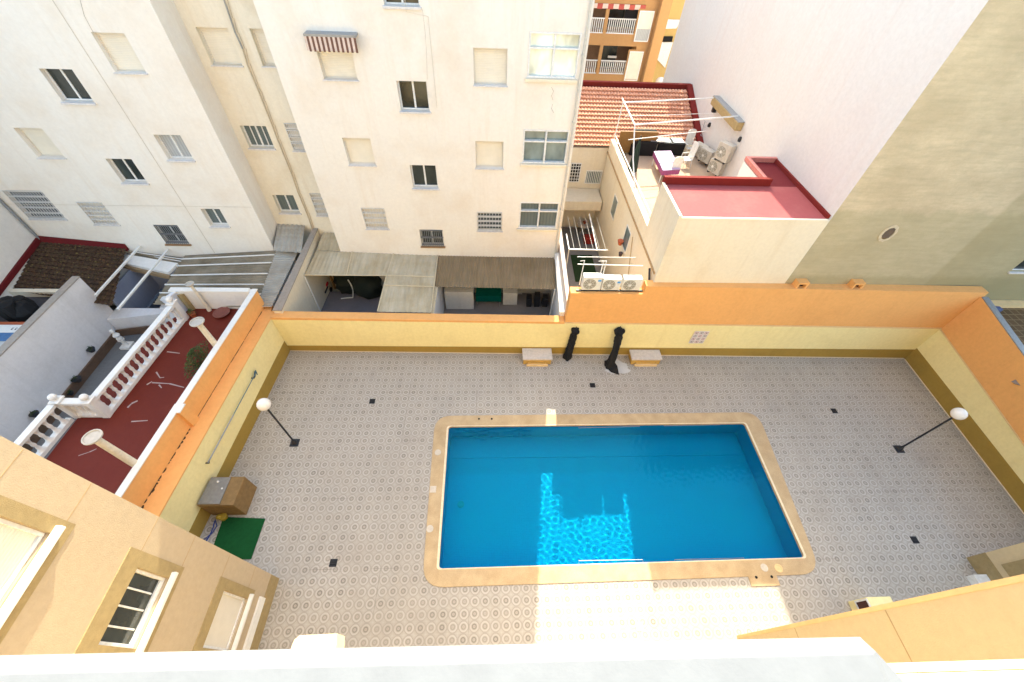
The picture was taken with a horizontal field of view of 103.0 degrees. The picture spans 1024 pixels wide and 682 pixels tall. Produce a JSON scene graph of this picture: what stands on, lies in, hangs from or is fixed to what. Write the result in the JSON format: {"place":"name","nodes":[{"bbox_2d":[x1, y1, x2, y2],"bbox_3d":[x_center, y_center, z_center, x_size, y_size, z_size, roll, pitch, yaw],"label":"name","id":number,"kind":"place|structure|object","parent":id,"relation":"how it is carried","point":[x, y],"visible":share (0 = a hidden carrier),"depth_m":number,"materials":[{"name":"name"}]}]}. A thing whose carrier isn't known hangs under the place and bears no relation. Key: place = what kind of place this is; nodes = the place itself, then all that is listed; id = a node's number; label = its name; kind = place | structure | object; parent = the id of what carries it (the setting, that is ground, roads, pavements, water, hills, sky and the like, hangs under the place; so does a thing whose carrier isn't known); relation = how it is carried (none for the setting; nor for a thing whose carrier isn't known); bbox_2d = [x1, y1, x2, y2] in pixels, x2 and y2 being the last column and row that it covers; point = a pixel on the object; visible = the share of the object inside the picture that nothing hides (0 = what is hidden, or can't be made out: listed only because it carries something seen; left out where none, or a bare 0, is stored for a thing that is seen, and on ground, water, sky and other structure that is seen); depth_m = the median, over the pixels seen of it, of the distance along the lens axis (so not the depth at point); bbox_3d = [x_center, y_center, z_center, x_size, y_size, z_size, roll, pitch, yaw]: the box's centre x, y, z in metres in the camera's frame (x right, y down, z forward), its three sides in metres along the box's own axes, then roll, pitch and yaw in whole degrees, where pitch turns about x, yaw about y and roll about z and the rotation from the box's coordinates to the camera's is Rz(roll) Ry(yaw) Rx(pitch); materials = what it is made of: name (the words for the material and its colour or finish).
{"place":"outdoors","nodes":[
{"label":"outdoors","id":0,"kind":"place"},
{"bbox_2d":[31,334,142,458],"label":"patio floor","id":1,"kind":"structure","parent":0,"point":[114,356],"depth_m":18.77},
{"bbox_2d":[0,276,168,450],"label":"patio wall","id":2,"kind":"structure","parent":1,"relation":"on","point":[44,353],"depth_m":17.41,"materials":[{"name":"white paint"}]},
{"bbox_2d":[153,251,297,318],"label":"corrugated roof","id":3,"kind":"structure","parent":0,"point":[266,274],"depth_m":20.15,"materials":[{"name":"white paint"}]},
{"bbox_2d":[0,0,594,297],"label":"apartment building","id":4,"kind":"structure","parent":0,"point":[179,128],"depth_m":16.60,"materials":[{"name":"white paint"}]},
{"bbox_2d":[1,190,67,220],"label":"window","id":5,"kind":"structure","parent":4,"relation":"in","point":[49,212],"depth_m":18.98,"materials":[{"name":"metal"}]},
{"bbox_2d":[19,128,66,159],"bbox_3d":[-19.491,-8.216,16.879,1.195,1.250,0.325,0,50,-2],"label":"window","id":6,"kind":"structure","parent":4,"relation":"in","point":[37,137],"depth_m":16.99,"materials":[{"name":"plastic"}]},
{"bbox_2d":[44,69,96,105],"bbox_3d":[-16.687,-9.600,15.347,1.277,1.180,0.345,0,50,-2],"label":"window","id":7,"kind":"structure","parent":4,"relation":"in","point":[65,80],"depth_m":15.46,"materials":[{"name":"black glass"}]},
{"bbox_2d":[76,202,120,225],"bbox_3d":[-19.632,-6.095,19.367,1.251,1.248,0.325,0,50,-2],"label":"window shutter","id":8,"kind":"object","parent":4,"relation":"in","point":[99,213],"depth_m":19.36,"materials":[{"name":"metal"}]},
{"bbox_2d":[95,32,148,74],"bbox_3d":[-14.020,-10.327,14.615,1.205,1.248,0.325,0,50,-2],"label":"window","id":9,"kind":"structure","parent":4,"relation":"in","point":[117,46],"depth_m":14.70,"materials":[{"name":"plastic"}]},
{"bbox_2d":[110,159,149,185],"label":"window","id":10,"kind":"structure","parent":4,"relation":"in","point":[127,168],"depth_m":18.01,"materials":[{"name":"black glass"}]},
{"bbox_2d":[116,249,168,309],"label":"roof beam","id":11,"kind":"structure","parent":4,"relation":"attached to","point":[129,295],"depth_m":19.36,"materials":[{"name":"metal"}]},
{"bbox_2d":[123,251,180,278],"bbox_3d":[-18.658,-4.184,20.954,3.562,0.639,1.453,12,50,8],"label":"lean to canopy","id":12,"kind":"object","parent":4,"relation":"attached to","point":[143,263],"visible":0.66,"depth_m":20.62,"materials":[{"name":"white paint"}]},
{"bbox_2d":[153,225,191,245],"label":"window","id":13,"kind":"structure","parent":4,"relation":"in","point":[172,233],"depth_m":20.38,"materials":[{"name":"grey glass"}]},
{"bbox_2d":[157,135,195,162],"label":"window","id":14,"kind":"structure","parent":4,"relation":"in","point":[174,145],"depth_m":17.30,"materials":[{"name":"glass"}]},
{"bbox_2d":[204,209,230,228],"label":"window","id":15,"kind":"structure","parent":4,"relation":"in","point":[215,216],"depth_m":19.89,"materials":[{"name":"glass"}]},
{"bbox_2d":[198,27,243,67],"bbox_3d":[-11.134,-11.251,15.574,1.249,1.247,0.325,0,50,-2],"label":"window","id":16,"kind":"structure","parent":4,"relation":"in","point":[219,43],"depth_m":15.66,"materials":[{"name":"plastic"}]},
{"bbox_2d":[242,126,275,150],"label":"window","id":17,"kind":"structure","parent":4,"relation":"in","point":[256,135],"depth_m":18.26,"materials":[{"name":"glass"}]},
{"bbox_2d":[252,29,275,67],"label":"window","id":18,"kind":"structure","parent":4,"relation":"in","point":[262,43],"depth_m":15.73,"materials":[{"name":"plastic"}]},
{"bbox_2d":[275,195,301,214],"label":"window","id":19,"kind":"structure","parent":4,"relation":"in","point":[286,202],"depth_m":20.78,"materials":[{"name":"glass"}]},
{"bbox_2d":[273,224,304,252],"bbox_3d":[-11.460,-5.291,20.939,1.649,0.449,1.900,0,50,-2],"label":"canopy","id":20,"kind":"object","parent":4,"relation":"attached to","point":[288,237],"visible":1,"depth_m":20.96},
{"bbox_2d":[283,123,305,152],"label":"window","id":21,"kind":"structure","parent":4,"relation":"in","point":[292,128],"depth_m":18.16,"materials":[{"name":"plastic"}]},
{"bbox_2d":[309,193,327,216],"bbox_3d":[-9.657,-6.955,20.686,0.921,1.284,0.325,0,50,-2],"label":"window shutter","id":22,"kind":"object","parent":4,"relation":"in","point":[318,202],"depth_m":20.68,"materials":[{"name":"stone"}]},
{"bbox_2d":[303,30,357,52],"bbox_3d":[-6.280,-10.478,14.250,1.755,0.500,0.460,0,50,-2],"label":"awning","id":23,"kind":"object","parent":4,"relation":"attached to","point":[325,41],"visible":1,"depth_m":14.10,"materials":[{"name":"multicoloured fabric"}]},
{"bbox_2d":[318,48,358,81],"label":"window","id":24,"kind":"structure","parent":4,"relation":"in","point":[336,64],"depth_m":15.18,"materials":[{"name":"plastic"}]},
{"bbox_2d":[344,138,376,166],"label":"window","id":25,"kind":"structure","parent":4,"relation":"in","point":[359,150],"depth_m":17.60,"materials":[{"name":"plastic"}]},
{"bbox_2d":[304,232,437,312],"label":"fibreglass roof","id":26,"kind":"structure","parent":4,"relation":"attached to","point":[409,284],"depth_m":20.67,"materials":[{"name":"white paint"}]},
{"bbox_2d":[361,208,389,230],"bbox_3d":[-6.695,-6.034,19.957,1.201,1.212,0.325,0,50,-2],"label":"window shutter","id":27,"kind":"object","parent":4,"relation":"in","point":[375,218],"depth_m":20.00,"materials":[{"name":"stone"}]},
{"bbox_2d":[382,0,421,9],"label":"window","id":28,"kind":"structure","parent":4,"relation":"in","point":[408,2],"depth_m":13.79,"materials":[{"name":"white glass"}]},
{"bbox_2d":[398,81,430,114],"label":"window","id":29,"kind":"structure","parent":4,"relation":"in","point":[413,94],"depth_m":16.04,"materials":[{"name":"black glass"}]},
{"bbox_2d":[411,165,439,190],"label":"window","id":30,"kind":"structure","parent":4,"relation":"in","point":[423,175],"depth_m":18.56,"materials":[{"name":"black glass"}]},
{"bbox_2d":[419,230,444,247],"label":"window","id":31,"kind":"structure","parent":4,"relation":"in","point":[428,237],"depth_m":20.96,"materials":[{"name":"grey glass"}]},
{"bbox_2d":[475,141,503,169],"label":"window","id":32,"kind":"structure","parent":4,"relation":"in","point":[488,153],"depth_m":17.85,"materials":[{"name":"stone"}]},
{"bbox_2d":[476,212,502,232],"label":"window","id":33,"kind":"structure","parent":4,"relation":"in","point":[490,222],"depth_m":20.27,"materials":[{"name":"stone"}]},
{"bbox_2d":[473,48,507,87],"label":"window","id":34,"kind":"structure","parent":4,"relation":"in","point":[490,64],"depth_m":15.33,"materials":[{"name":"plastic"}]},
{"bbox_2d":[517,202,559,231],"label":"window","id":35,"kind":"structure","parent":4,"relation":"in","point":[533,216],"depth_m":20.18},
{"bbox_2d":[520,129,569,167],"bbox_3d":[1.407,-8.322,17.541,2.054,1.539,0.380,0,50,-2],"label":"window","id":36,"kind":"structure","parent":4,"relation":"in","point":[541,148],"depth_m":17.63,"materials":[{"name":"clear glass"}]},
{"bbox_2d":[525,31,581,83],"bbox_3d":[1.513,-10.467,15.023,1.997,1.551,0.380,0,50,-2],"label":"window","id":37,"kind":"structure","parent":4,"relation":"in","point":[551,55],"depth_m":15.07,"materials":[{"name":"white glass"}]},
{"bbox_2d":[291,634,344,648],"bbox_3d":[-1.737,2.729,3.675,0.390,0.250,0.112,0,50,-2],"label":"balcony ledge","id":38,"kind":"object","parent":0,"point":[318,641],"visible":0.71,"depth_m":3.59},
{"bbox_2d":[321,291,426,312],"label":"patio floor","id":39,"kind":"structure","parent":0,"point":[334,302],"depth_m":22.76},
{"bbox_2d":[272,228,335,313],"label":"divider wall","id":40,"kind":"structure","parent":39,"relation":"on","point":[296,294],"depth_m":20.53,"materials":[{"name":"paint"}]},
{"bbox_2d":[333,276,354,293],"bbox_3d":[-9.275,-3.380,22.991,1.646,1.353,1.360,0,50,-2],"label":"covered furniture","id":41,"kind":"object","parent":39,"relation":"on","point":[343,285],"visible":0.48,"depth_m":22.42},
{"bbox_2d":[352,276,382,298],"bbox_3d":[-8.088,-3.134,22.787,1.710,1.427,1.399,0,50,-2],"label":"covered furniture","id":42,"kind":"object","parent":39,"relation":"on","point":[368,287],"visible":0.88,"depth_m":22.31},
{"bbox_2d":[443,293,550,314],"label":"patio floor","id":43,"kind":"structure","parent":0,"point":[520,308],"depth_m":22.96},
{"bbox_2d":[431,286,444,313],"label":"divider wall","id":44,"kind":"structure","parent":43,"relation":"on","point":[438,304],"depth_m":20.62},
{"bbox_2d":[444,287,473,308],"bbox_3d":[-2.898,-2.467,22.540,1.550,1.300,0.700,0,50,-2],"label":"white cabinet","id":45,"kind":"object","parent":43,"relation":"on","point":[459,297],"visible":0.78,"depth_m":22.16,"materials":[{"name":"paint"}]},
{"bbox_2d":[476,287,500,306],"bbox_3d":[-1.313,-2.523,22.950,1.403,0.860,0.920,0,50,-2],"label":"green topped table","id":46,"kind":"object","parent":43,"relation":"on","point":[488,294],"visible":0.84,"depth_m":22.53,"materials":[{"name":"fabric"}]},
{"bbox_2d":[434,255,555,314],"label":"corrugated roof","id":47,"kind":"structure","parent":43,"relation":"on","point":[499,272],"depth_m":21.04,"materials":[{"name":"white paint"}]},
{"bbox_2d":[503,288,517,304],"bbox_3d":[-0.113,-2.540,22.993,0.800,0.900,0.500,0,50,-2],"label":"white cupboard","id":48,"kind":"object","parent":43,"relation":"on","point":[509,296],"visible":0.8,"depth_m":22.73,"materials":[{"name":"paint"}]},
{"bbox_2d":[526,292,547,306],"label":"dark boxes","id":49,"kind":"object","parent":43,"relation":"on","point":[537,296],"visible":1,"depth_m":22.82,"materials":[{"name":"metal"}]},
{"bbox_2d":[561,227,602,287],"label":"alley floor","id":50,"kind":"structure","parent":0,"point":[575,237],"depth_m":26.83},
{"bbox_2d":[550,230,568,315],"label":"divider wall","id":51,"kind":"structure","parent":50,"relation":"on","point":[561,294],"depth_m":20.33,"materials":[{"name":"white paint"}]},
{"bbox_2d":[570,255,595,281],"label":"artificial grass","id":52,"kind":"structure","parent":0,"point":[576,261],"depth_m":25.63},
{"bbox_2d":[200,351,1023,649],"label":"pool deck","id":53,"kind":"structure","parent":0,"point":[346,482],"depth_m":16.14,"materials":[{"name":"tile"}]},
{"bbox_2d":[0,436,278,654],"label":"apartment wing","id":54,"kind":"structure","parent":53,"relation":"on","point":[86,566],"depth_m":7.60,"materials":[{"name":"paint"}]},
{"bbox_2d":[0,518,65,628],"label":"window","id":55,"kind":"structure","parent":54,"relation":"in","point":[18,542],"depth_m":6.26,"materials":[{"name":"white paint"}]},
{"bbox_2d":[98,569,178,651],"bbox_3d":[-7.682,5.479,8.337,0.275,1.157,1.510,0,50,-2],"label":"window","id":56,"kind":"structure","parent":54,"relation":"in","point":[131,614],"depth_m":8.41,"materials":[{"name":"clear glass"}]},
{"bbox_2d":[203,591,253,650],"bbox_3d":[-7.811,7.679,11.150,0.275,1.497,1.490,0,50,-2],"label":"window","id":57,"kind":"structure","parent":54,"relation":"in","point":[225,619],"depth_m":11.27,"materials":[{"name":"white paint"}]},
{"bbox_2d":[115,289,289,537],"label":"boundary wall","id":58,"kind":"structure","parent":53,"relation":"on","point":[171,473],"depth_m":15.18,"materials":[{"name":"yellow paint"}]},
{"bbox_2d":[197,477,256,514],"bbox_3d":[-10.440,5.689,14.973,1.229,1.116,1.030,0,50,-2],"label":"pump box","id":59,"kind":"object","parent":53,"relation":"on","point":[230,495],"visible":1,"depth_m":14.66,"materials":[{"name":"wood"}]},
{"bbox_2d":[214,517,264,558],"bbox_3d":[-9.846,7.037,14.560,1.529,0.031,1.450,0,50,-2],"label":"grass mat","id":60,"kind":"object","parent":53,"relation":"on","point":[238,536],"depth_m":14.59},
{"bbox_2d":[256,398,299,446],"bbox_3d":[-9.007,3.195,15.749,0.463,3.263,0.470,0,50,-2],"label":"garden lamp","id":61,"kind":"object","parent":53,"relation":"on","point":[263,404],"visible":1,"depth_m":14.73,"materials":[{"name":"metal"}]},
{"bbox_2d":[522,348,551,365],"bbox_3d":[1.232,0.805,20.100,1.450,0.460,0.783,0,50,-2],"label":"bench","id":62,"kind":"object","parent":53,"relation":"on","point":[537,356],"visible":1,"depth_m":19.94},
{"bbox_2d":[563,327,579,360],"bbox_3d":[2.885,0.085,19.678,0.613,2.151,0.453,-33,58,-27],"label":"folded parasol","id":63,"kind":"object","parent":53,"relation":"on","point":[567,354],"visible":1,"depth_m":19.58,"materials":[{"name":"fabric"}]},
{"bbox_2d":[604,326,624,374],"bbox_3d":[4.955,0.411,19.450,0.697,2.220,1.396,0,50,-2],"label":"folded parasol","id":64,"kind":"object","parent":53,"relation":"on","point":[610,365],"visible":1,"depth_m":19.57,"materials":[{"name":"fabric"}]},
{"bbox_2d":[424,412,814,586],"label":"swimming pool","id":65,"kind":"structure","parent":53,"relation":"in","point":[763,572],"depth_m":14.73,"materials":[{"name":"stone"}]},
{"bbox_2d":[439,424,801,567],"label":"water","id":66,"kind":"structure","parent":65,"relation":"in","point":[536,496],"depth_m":16.04,"materials":[{"name":"blue liquid"}]},
{"bbox_2d":[263,278,988,358],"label":"boundary wall","id":67,"kind":"structure","parent":53,"relation":"on","point":[852,318],"depth_m":18.95,"materials":[{"name":"yellow paint"}]},
{"bbox_2d":[581,273,602,291],"bbox_3d":[3.384,-2.500,17.329,0.800,0.780,0.344,0,50,-2],"label":"condenser","id":68,"kind":"object","parent":67,"relation":"on","point":[591,281],"visible":1,"depth_m":17.11,"materials":[{"name":"metal"}]},
{"bbox_2d":[600,274,621,291],"bbox_3d":[4.216,-2.472,17.396,0.800,0.700,0.344,0,50,-2],"label":"condenser","id":69,"kind":"object","parent":67,"relation":"on","point":[611,281],"visible":0.99,"depth_m":17.20,"materials":[{"name":"metal"}]},
{"bbox_2d":[620,275,642,291],"bbox_3d":[5.098,-2.469,17.434,0.800,0.700,0.344,0,50,-2],"label":"condenser","id":70,"kind":"object","parent":67,"relation":"on","point":[631,282],"visible":0.98,"depth_m":17.23,"materials":[{"name":"metal"}]},
{"bbox_2d":[628,350,661,365],"bbox_3d":[6.633,0.848,20.311,1.520,0.460,0.710,0,50,-2],"label":"bench","id":71,"kind":"object","parent":53,"relation":"on","point":[645,357],"visible":1,"depth_m":20.17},
{"bbox_2d":[848,597,892,610],"bbox_3d":[11.924,9.287,13.043,0.830,0.950,1.730,0,50,-2],"label":"cabinet","id":72,"kind":"object","parent":53,"relation":"on","point":[862,603],"visible":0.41,"depth_m":13.22,"materials":[{"name":"yellow paint"}]},
{"bbox_2d":[737,574,1023,673],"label":"apartment wing","id":73,"kind":"structure","parent":53,"relation":"on","point":[983,621],"depth_m":7.21,"materials":[{"name":"paint"}]},
{"bbox_2d":[887,659,1023,681],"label":"cornice","id":74,"kind":"structure","parent":73,"relation":"attached to","point":[994,676],"depth_m":1.60,"materials":[{"name":"paint"}]},
{"bbox_2d":[893,408,967,452],"bbox_3d":[16.949,3.671,16.535,0.463,3.263,0.470,0,50,-2],"label":"garden lamp","id":75,"kind":"object","parent":53,"relation":"on","point":[959,413],"visible":1,"depth_m":15.78,"materials":[{"name":"metal"}]},
{"bbox_2d":[904,297,1023,513],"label":"boundary wall","id":76,"kind":"structure","parent":53,"relation":"on","point":[970,359],"depth_m":17.64,"materials":[{"name":"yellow paint"}]},
{"bbox_2d":[583,0,672,81],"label":"balcony building","id":77,"kind":"structure","parent":0,"point":[625,40],"depth_m":31.64,"materials":[{"name":"orange paint"}]},
{"bbox_2d":[600,46,617,66],"bbox_3d":[7.816,-23.384,33.416,1.400,1.433,0.090,0,50,-2],"label":"balcony door","id":78,"kind":"structure","parent":77,"relation":"in","point":[607,50],"depth_m":33.28,"materials":[{"name":"black glass"}]},
{"bbox_2d":[624,51,643,80],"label":"window","id":79,"kind":"structure","parent":77,"relation":"in","point":[635,57],"depth_m":32.82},
{"bbox_2d":[634,10,654,41],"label":"window","id":80,"kind":"structure","parent":77,"relation":"in","point":[645,20],"depth_m":30.89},
{"bbox_2d":[652,0,684,81],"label":"yellow house","id":81,"kind":"structure","parent":0,"point":[669,34],"depth_m":43.01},
{"bbox_2d":[966,542,1023,584],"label":"apartment wing","id":82,"kind":"structure","parent":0,"point":[1004,562],"depth_m":14.06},
{"label":"ground","id":83,"kind":"structure","parent":0,"visible":0},
{"bbox_2d":[0,199,39,297],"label":"neighbour house","id":84,"kind":"structure","parent":83,"relation":"on","point":[18,235],"depth_m":19.07,"materials":[{"name":"white paint"}]},
{"bbox_2d":[0,297,49,321],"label":"dark flat roof","id":85,"kind":"structure","parent":83,"relation":"on","point":[39,301],"depth_m":19.06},
{"bbox_2d":[0,322,24,345],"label":"shop canopy","id":86,"kind":"object","parent":85,"relation":"on","point":[8,330],"visible":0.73,"depth_m":17.46,"materials":[{"name":"fabric"}]},
{"bbox_2d":[0,295,39,321],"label":"covered barbecue","id":87,"kind":"object","parent":85,"relation":"on","point":[19,308],"visible":0.91,"depth_m":17.91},
{"bbox_2d":[0,236,128,310],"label":"tiled house","id":88,"kind":"structure","parent":83,"relation":"on","point":[53,265],"depth_m":19.80,"materials":[{"name":"tile"}]},
{"bbox_2d":[46,287,251,493],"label":"roof terrace","id":89,"kind":"structure","parent":83,"relation":"on","point":[131,425],"depth_m":15.54,"materials":[{"name":"tile"}]},
{"bbox_2d":[14,404,73,457],"bbox_3d":[-16.134,3.508,13.727,0.256,0.980,2.577,3,50,0],"label":"balustrade","id":90,"kind":"object","parent":89,"relation":"on","point":[23,438],"visible":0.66,"depth_m":13.99,"materials":[{"name":"white paint"}]},
{"bbox_2d":[47,394,112,418],"bbox_3d":[-15.448,2.320,14.571,1.391,1.385,0.348,0,50,-2],"label":"balustrade","id":91,"kind":"object","parent":89,"relation":"on","point":[81,405],"visible":1,"depth_m":14.48,"materials":[{"name":"white paint"}]},
{"bbox_2d":[81,429,136,466],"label":"terrace column","id":92,"kind":"structure","parent":89,"relation":"on","point":[93,436],"depth_m":11.83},
{"bbox_2d":[91,296,188,413],"bbox_3d":[-14.748,0.409,16.230,0.360,1.385,5.151,3,50,0],"label":"balustrade","id":93,"kind":"object","parent":89,"relation":"on","point":[176,310],"visible":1,"depth_m":16.21,"materials":[{"name":"white paint"}]},
{"bbox_2d":[184,341,208,378],"bbox_3d":[-12.575,0.724,16.226,0.388,1.049,1.881,0,50,-2],"label":"shrub","id":94,"kind":"object","parent":89,"relation":"on","point":[198,353],"visible":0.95,"depth_m":16.13,"materials":[{"name":"green plant"}]},
{"bbox_2d":[189,317,216,346],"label":"terrace column","id":95,"kind":"structure","parent":89,"relation":"on","point":[198,322],"depth_m":15.31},
{"bbox_2d":[561,80,703,227],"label":"tiled house","id":96,"kind":"structure","parent":83,"relation":"on","point":[600,104],"depth_m":25.30,"materials":[{"name":"tile"}]},
{"bbox_2d":[592,139,830,287],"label":"terrace house","id":97,"kind":"structure","parent":83,"relation":"on","point":[759,219],"depth_m":16.59,"materials":[{"name":"white paint"}]},
{"bbox_2d":[618,131,658,152],"bbox_3d":[7.309,-11.616,23.770,2.200,1.200,0.100,0,50,-2],"label":"timber screen","id":98,"kind":"object","parent":97,"relation":"on","point":[624,141],"visible":0.64,"depth_m":23.52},
{"bbox_2d":[628,129,665,155],"bbox_3d":[7.959,-11.708,24.009,2.000,1.200,0.900,0,50,-2],"label":"sofa","id":99,"kind":"object","parent":97,"relation":"on","point":[647,148],"visible":0.43,"depth_m":23.77,"materials":[{"name":"black fabric"}]},
{"bbox_2d":[651,151,679,181],"bbox_3d":[8.489,-9.675,22.597,1.093,0.750,2.332,0,50,-2],"label":"dining table","id":100,"kind":"object","parent":97,"relation":"on","point":[664,160],"visible":0.89,"depth_m":22.19,"materials":[{"name":"white fabric"}]},
{"bbox_2d":[656,138,685,155],"bbox_3d":[9.389,-11.622,24.304,1.581,0.740,0.800,0,50,-2],"label":"sideboard","id":101,"kind":"object","parent":97,"relation":"on","point":[675,146],"visible":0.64,"depth_m":23.99,"materials":[{"name":"black wood"}]},
{"bbox_2d":[613,97,737,213],"bbox_3d":[8.804,-9.613,20.580,5.592,2.319,8.840,0,50,-2],"label":"pergola frame","id":102,"kind":"object","parent":97,"relation":"on","point":[633,139],"visible":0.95,"depth_m":21.13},
{"bbox_2d":[714,140,736,164],"bbox_3d":[11.245,-9.966,21.511,0.404,0.950,0.800,-22,54,-20],"label":"condenser","id":103,"kind":"object","parent":97,"relation":"on","point":[725,151],"visible":1,"depth_m":21.34,"materials":[{"name":"metal"}]},
{"bbox_2d":[663,0,1023,299],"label":"tall building","id":104,"kind":"structure","parent":83,"relation":"on","point":[889,134],"depth_m":15.07,"materials":[{"name":"paint"}]},
{"bbox_2d":[710,95,744,130],"bbox_3d":[11.464,-12.109,21.890,0.357,0.790,3.600,0,50,-2],"label":"awning","id":105,"kind":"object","parent":104,"relation":"attached to","point":[721,106],"depth_m":21.54,"materials":[{"name":"beige fabric"}]},
{"bbox_2d":[1000,308,1023,344],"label":"tiled terrace","id":106,"kind":"structure","parent":83,"relation":"on","point":[1014,318],"depth_m":18.15,"materials":[{"name":"brown tile"}]},
{"bbox_2d":[991,300,1023,307],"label":"white kerb","id":107,"kind":"structure","parent":106,"relation":"on","point":[1010,303],"depth_m":18.60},
{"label":"well floor","id":108,"kind":"structure","parent":0,"visible":0},
{"bbox_2d":[113,269,174,307],"bbox_3d":[-18.229,-2.439,21.418,2.780,2.500,2.700,0,50,-2],"label":"light well","id":109,"kind":"object","parent":108,"relation":"on","point":[146,293],"visible":0.12,"depth_m":21.12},
{"bbox_3d":[0.170,11.454,2.475,15.180,13.400,13.750,0,50,-2],"label":"apartment building","id":110,"kind":"object","parent":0,"visible":0},
{"bbox_2d":[0,637,903,681],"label":"parapet","id":111,"kind":"structure","parent":110,"relation":"on","point":[843,659],"depth_m":1.10,"materials":[{"name":"paint"}]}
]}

